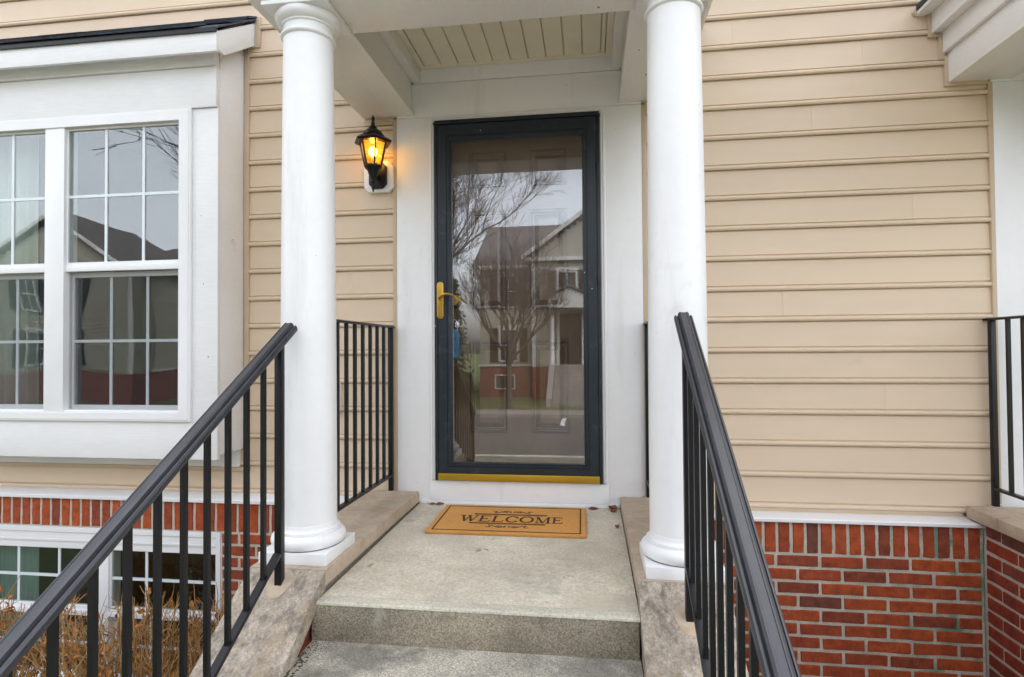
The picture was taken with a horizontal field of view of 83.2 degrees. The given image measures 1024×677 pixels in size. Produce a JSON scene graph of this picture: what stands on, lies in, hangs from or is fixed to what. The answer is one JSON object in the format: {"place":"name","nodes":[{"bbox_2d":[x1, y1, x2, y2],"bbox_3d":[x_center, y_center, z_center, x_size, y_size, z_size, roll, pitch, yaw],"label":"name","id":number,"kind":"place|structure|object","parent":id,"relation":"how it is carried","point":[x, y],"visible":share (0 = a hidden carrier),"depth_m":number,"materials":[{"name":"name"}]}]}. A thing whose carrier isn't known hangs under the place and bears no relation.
{"place":"outdoors","nodes":[
{"label":"outdoors","id":0,"kind":"place"},
{"bbox_2d":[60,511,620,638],"bbox_3d":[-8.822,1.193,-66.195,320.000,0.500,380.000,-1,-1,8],"label":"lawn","id":1,"kind":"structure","parent":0,"point":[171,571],"depth_m":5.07,"materials":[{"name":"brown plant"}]},
{"bbox_2d":[39,632,202,674],"bbox_3d":[-3.231,2.273,3.217,4.700,0.220,2.100,-1,-1,8],"label":"planting bed","id":2,"kind":"object","parent":1,"relation":"on","point":[78,634],"depth_m":4.08,"materials":[{"name":"brown plant"}]},
{"bbox_2d":[0,576,84,676],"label":"bare shrub","id":3,"kind":"object","parent":2,"relation":"on","point":[23,660],"visible":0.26,"depth_m":3.01,"materials":[{"name":"orange plant"}]},
{"bbox_2d":[20,580,223,676],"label":"bare shrub","id":4,"kind":"object","parent":2,"relation":"on","point":[104,668],"visible":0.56,"depth_m":2.83,"materials":[{"name":"orange plant"}]},
{"bbox_2d":[135,582,223,676],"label":"bare shrub","id":5,"kind":"object","parent":2,"relation":"on","point":[191,657],"visible":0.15,"depth_m":2.83,"materials":[{"name":"orange plant"}]},
{"bbox_2d":[0,486,352,614],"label":"brick wall","id":6,"kind":"structure","parent":1,"relation":"on","point":[75,507],"depth_m":3.47,"materials":[{"name":"red brick"}]},
{"bbox_2d":[0,524,221,676],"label":"basement window","id":7,"kind":"structure","parent":6,"relation":"attached to","point":[59,538],"depth_m":3.50,"materials":[{"name":"white plastic"}]},
{"bbox_2d":[0,545,38,665],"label":"window pane","id":8,"kind":"structure","parent":7,"relation":"attached to","point":[29,563],"depth_m":3.71,"materials":[{"name":"glass"}]},
{"bbox_2d":[0,524,221,676],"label":"window frame","id":9,"kind":"structure","parent":7,"relation":"in","point":[7,531],"depth_m":3.49,"materials":[{"name":"white plastic"}]},
{"bbox_2d":[0,0,397,495],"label":"siding wall","id":10,"kind":"structure","parent":6,"relation":"on","point":[366,254],"depth_m":3.48,"materials":[{"name":"beige plastic"}]},
{"bbox_2d":[38,127,178,404],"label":"window","id":11,"kind":"structure","parent":10,"relation":"in","point":[125,231],"depth_m":5.50,"materials":[{"name":"glass"}]},
{"bbox_2d":[0,136,38,403],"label":"curtain","id":12,"kind":"object","parent":11,"relation":"hanging from","point":[26,186],"visible":0.64,"depth_m":3.62,"materials":[{"name":"white fabric"}]},
{"bbox_2d":[40,136,44,403],"bbox_3d":[-2.915,-0.412,3.627,0.111,2.120,0.032,-1,-1,8],"label":"curtain","id":13,"kind":"object","parent":11,"relation":"hanging from","point":[42,280],"visible":0.14,"depth_m":3.62,"materials":[{"name":"white fabric"}]},
{"bbox_2d":[0,16,256,466],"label":"bay window","id":14,"kind":"structure","parent":10,"relation":"attached to","point":[60,92],"depth_m":3.32,"materials":[{"name":"white wood"}]},
{"bbox_2d":[0,108,192,421],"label":"window frame","id":15,"kind":"structure","parent":14,"relation":"in","point":[57,390],"depth_m":3.35,"materials":[{"name":"white plastic"}]},
{"bbox_2d":[340,383,341,410],"bbox_3d":[-1.049,0.345,3.388,0.087,0.178,0.039,-1,-1,8],"label":"outlet cover","id":16,"kind":"object","parent":10,"relation":"attached to","point":[340,396],"visible":0.15,"depth_m":3.38,"materials":[{"name":"white plastic"}]},
{"bbox_2d":[355,116,391,191],"bbox_3d":[-0.780,-1.039,3.250,0.220,0.433,0.209,-1,-1,8],"label":"wall lantern","id":17,"kind":"object","parent":10,"relation":"attached to","point":[372,138],"depth_m":3.23,"materials":[{"name":"black metal"}]},
{"bbox_2d":[364,161,393,193],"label":"mounting block","id":18,"kind":"structure","parent":10,"relation":"attached to","point":[388,187],"depth_m":3.35,"materials":[{"name":"white plastic"}]},
{"bbox_2d":[248,0,712,119],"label":"porch roof","id":19,"kind":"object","parent":10,"relation":"attached to","point":[386,52],"visible":0.73,"depth_m":2.91,"materials":[{"name":"white wood"}]},
{"bbox_2d":[39,505,416,596],"bbox_3d":[-2.395,1.753,4.603,2.900,1.400,2.050,-1,-1,8],"label":"basement room","id":20,"kind":"object","parent":6,"relation":"in","point":[48,559],"visible":0.04,"depth_m":4.89,"materials":[{"name":"black"}]},
{"bbox_2d":[189,490,418,676],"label":"stair side wall","id":21,"kind":"structure","parent":1,"relation":"on","point":[274,638],"depth_m":2.03,"materials":[{"name":"beige stone"}]},
{"bbox_2d":[0,323,297,676],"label":"stair railing","id":22,"kind":"object","parent":21,"relation":"on","point":[31,626],"visible":1,"depth_m":1.60,"materials":[{"name":"black metal"}]},
{"bbox_2d":[258,0,354,565],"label":"porch column","id":23,"kind":"structure","parent":21,"relation":"on","point":[316,534],"depth_m":2.24,"materials":[{"name":"white paint"}]},
{"bbox_2d":[336,319,396,511],"bbox_3d":[-0.757,0.398,2.889,0.072,0.960,0.949,-1,-1,8],"label":"porch railing","id":24,"kind":"object","parent":21,"relation":"on","point":[389,477],"visible":0.83,"depth_m":2.92,"materials":[{"name":"black metal"}]},
{"bbox_2d":[284,503,642,676],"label":"concrete stoop","id":25,"kind":"object","parent":1,"relation":"on","point":[407,596],"visible":0.98,"depth_m":2.03,"materials":[{"name":"concrete"}]},
{"bbox_2d":[424,504,586,538],"bbox_3d":[-0.009,0.927,2.947,0.791,0.018,0.477,-1,0,7],"label":"doormat","id":26,"kind":"object","parent":25,"relation":"on","point":[533,521],"visible":1,"depth_m":2.90,"materials":[{"name":"beige wicker"}]},
{"bbox_2d":[609,505,616,509],"bbox_3d":[0.550,0.918,3.120,0.053,0.023,0.059,-1,-1,8],"label":"dry leaf","id":27,"kind":"object","parent":25,"relation":"on","point":[612,507],"visible":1,"depth_m":3.13,"materials":[{"name":"brown plant"}]},
{"bbox_2d":[620,497,748,676],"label":"stair side wall","id":28,"kind":"structure","parent":1,"relation":"on","point":[668,647],"depth_m":1.89,"materials":[{"name":"beige stone"}]},
{"bbox_2d":[642,321,648,498],"bbox_3d":[0.680,0.384,2.705,0.072,0.960,0.934,-1,-1,8],"label":"porch railing","id":29,"kind":"object","parent":28,"relation":"on","point":[645,324],"visible":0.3,"depth_m":3.12,"materials":[{"name":"black metal"}]},
{"bbox_2d":[635,0,724,582],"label":"porch column","id":30,"kind":"structure","parent":28,"relation":"on","point":[676,223],"depth_m":2.07,"materials":[{"name":"white paint"}]},
{"bbox_2d":[674,312,800,676],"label":"stair railing","id":31,"kind":"object","parent":28,"relation":"on","point":[771,652],"visible":1,"depth_m":1.43,"materials":[{"name":"black metal"}]},
{"bbox_2d":[641,0,1001,516],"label":"siding wall","id":32,"kind":"structure","parent":1,"relation":"on","point":[850,234],"depth_m":3.04,"materials":[{"name":"beige plastic"}]},
{"bbox_2d":[397,56,644,510],"bbox_3d":[0.033,-0.789,3.340,1.401,3.500,0.178,-1,-1,8],"label":"door casing","id":33,"kind":"object","parent":32,"relation":"attached to","point":[537,87],"depth_m":3.25,"materials":[{"name":"white paint"}]},
{"bbox_2d":[433,111,602,483],"bbox_3d":[0.022,-0.228,3.227,0.950,2.060,0.107,-1,-1,8],"label":"storm door","id":34,"kind":"structure","parent":33,"relation":"attached to","point":[448,133],"depth_m":3.23,"materials":[{"name":"blue paint"}]},
{"bbox_2d":[437,116,598,475],"bbox_3d":[0.026,-0.236,3.251,0.904,1.990,0.041,-1,-1,8],"label":"door leaf","id":35,"kind":"structure","parent":34,"relation":"in","point":[584,126],"depth_m":3.24,"materials":[{"name":"blue paint"}]},
{"bbox_2d":[452,136,599,475],"bbox_3d":[0.037,-0.226,3.336,0.940,2.060,0.115,-1,-1,8],"label":"entry door","id":36,"kind":"structure","parent":33,"relation":"attached to","point":[518,367],"depth_m":3.34,"materials":[{"name":"brown paint"}]},
{"bbox_2d":[453,319,459,360],"bbox_3d":[-0.341,0.007,3.357,0.072,0.246,0.040,-1,-1,8],"label":"key lockbox","id":37,"kind":"object","parent":36,"relation":"hanging from","point":[456,344],"visible":0.52,"depth_m":3.33,"materials":[{"name":"blue plastic"}]},
{"bbox_2d":[470,149,569,432],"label":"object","id":38,"kind":"structure","parent":36,"relation":"in","point":[567,308],"depth_m":3.35,"materials":[{"name":"brown paint"}]},
{"bbox_2d":[915,0,1023,81],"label":"eave","id":39,"kind":"object","parent":32,"relation":"attached to","point":[983,39],"visible":1,"depth_m":2.78,"materials":[{"name":"white wood"}]},
{"bbox_2d":[988,72,1023,506],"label":"door casing","id":40,"kind":"object","parent":32,"relation":"attached to","point":[1008,111],"depth_m":2.93,"materials":[{"name":"white paint"}]},
{"bbox_2d":[714,510,985,676],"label":"brick wall","id":41,"kind":"structure","parent":1,"relation":"on","point":[870,595],"depth_m":2.91,"materials":[{"name":"red brick"}]},
{"bbox_2d":[966,506,1023,676],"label":"stair side wall","id":42,"kind":"structure","parent":1,"relation":"on","point":[1003,547],"depth_m":2.72,"materials":[{"name":"red brick"}]},
{"bbox_2d":[982,315,1023,507],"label":"porch railing","id":43,"kind":"object","parent":42,"relation":"on","point":[996,490],"visible":0.89,"depth_m":2.88,"materials":[{"name":"black metal"}]}
]}

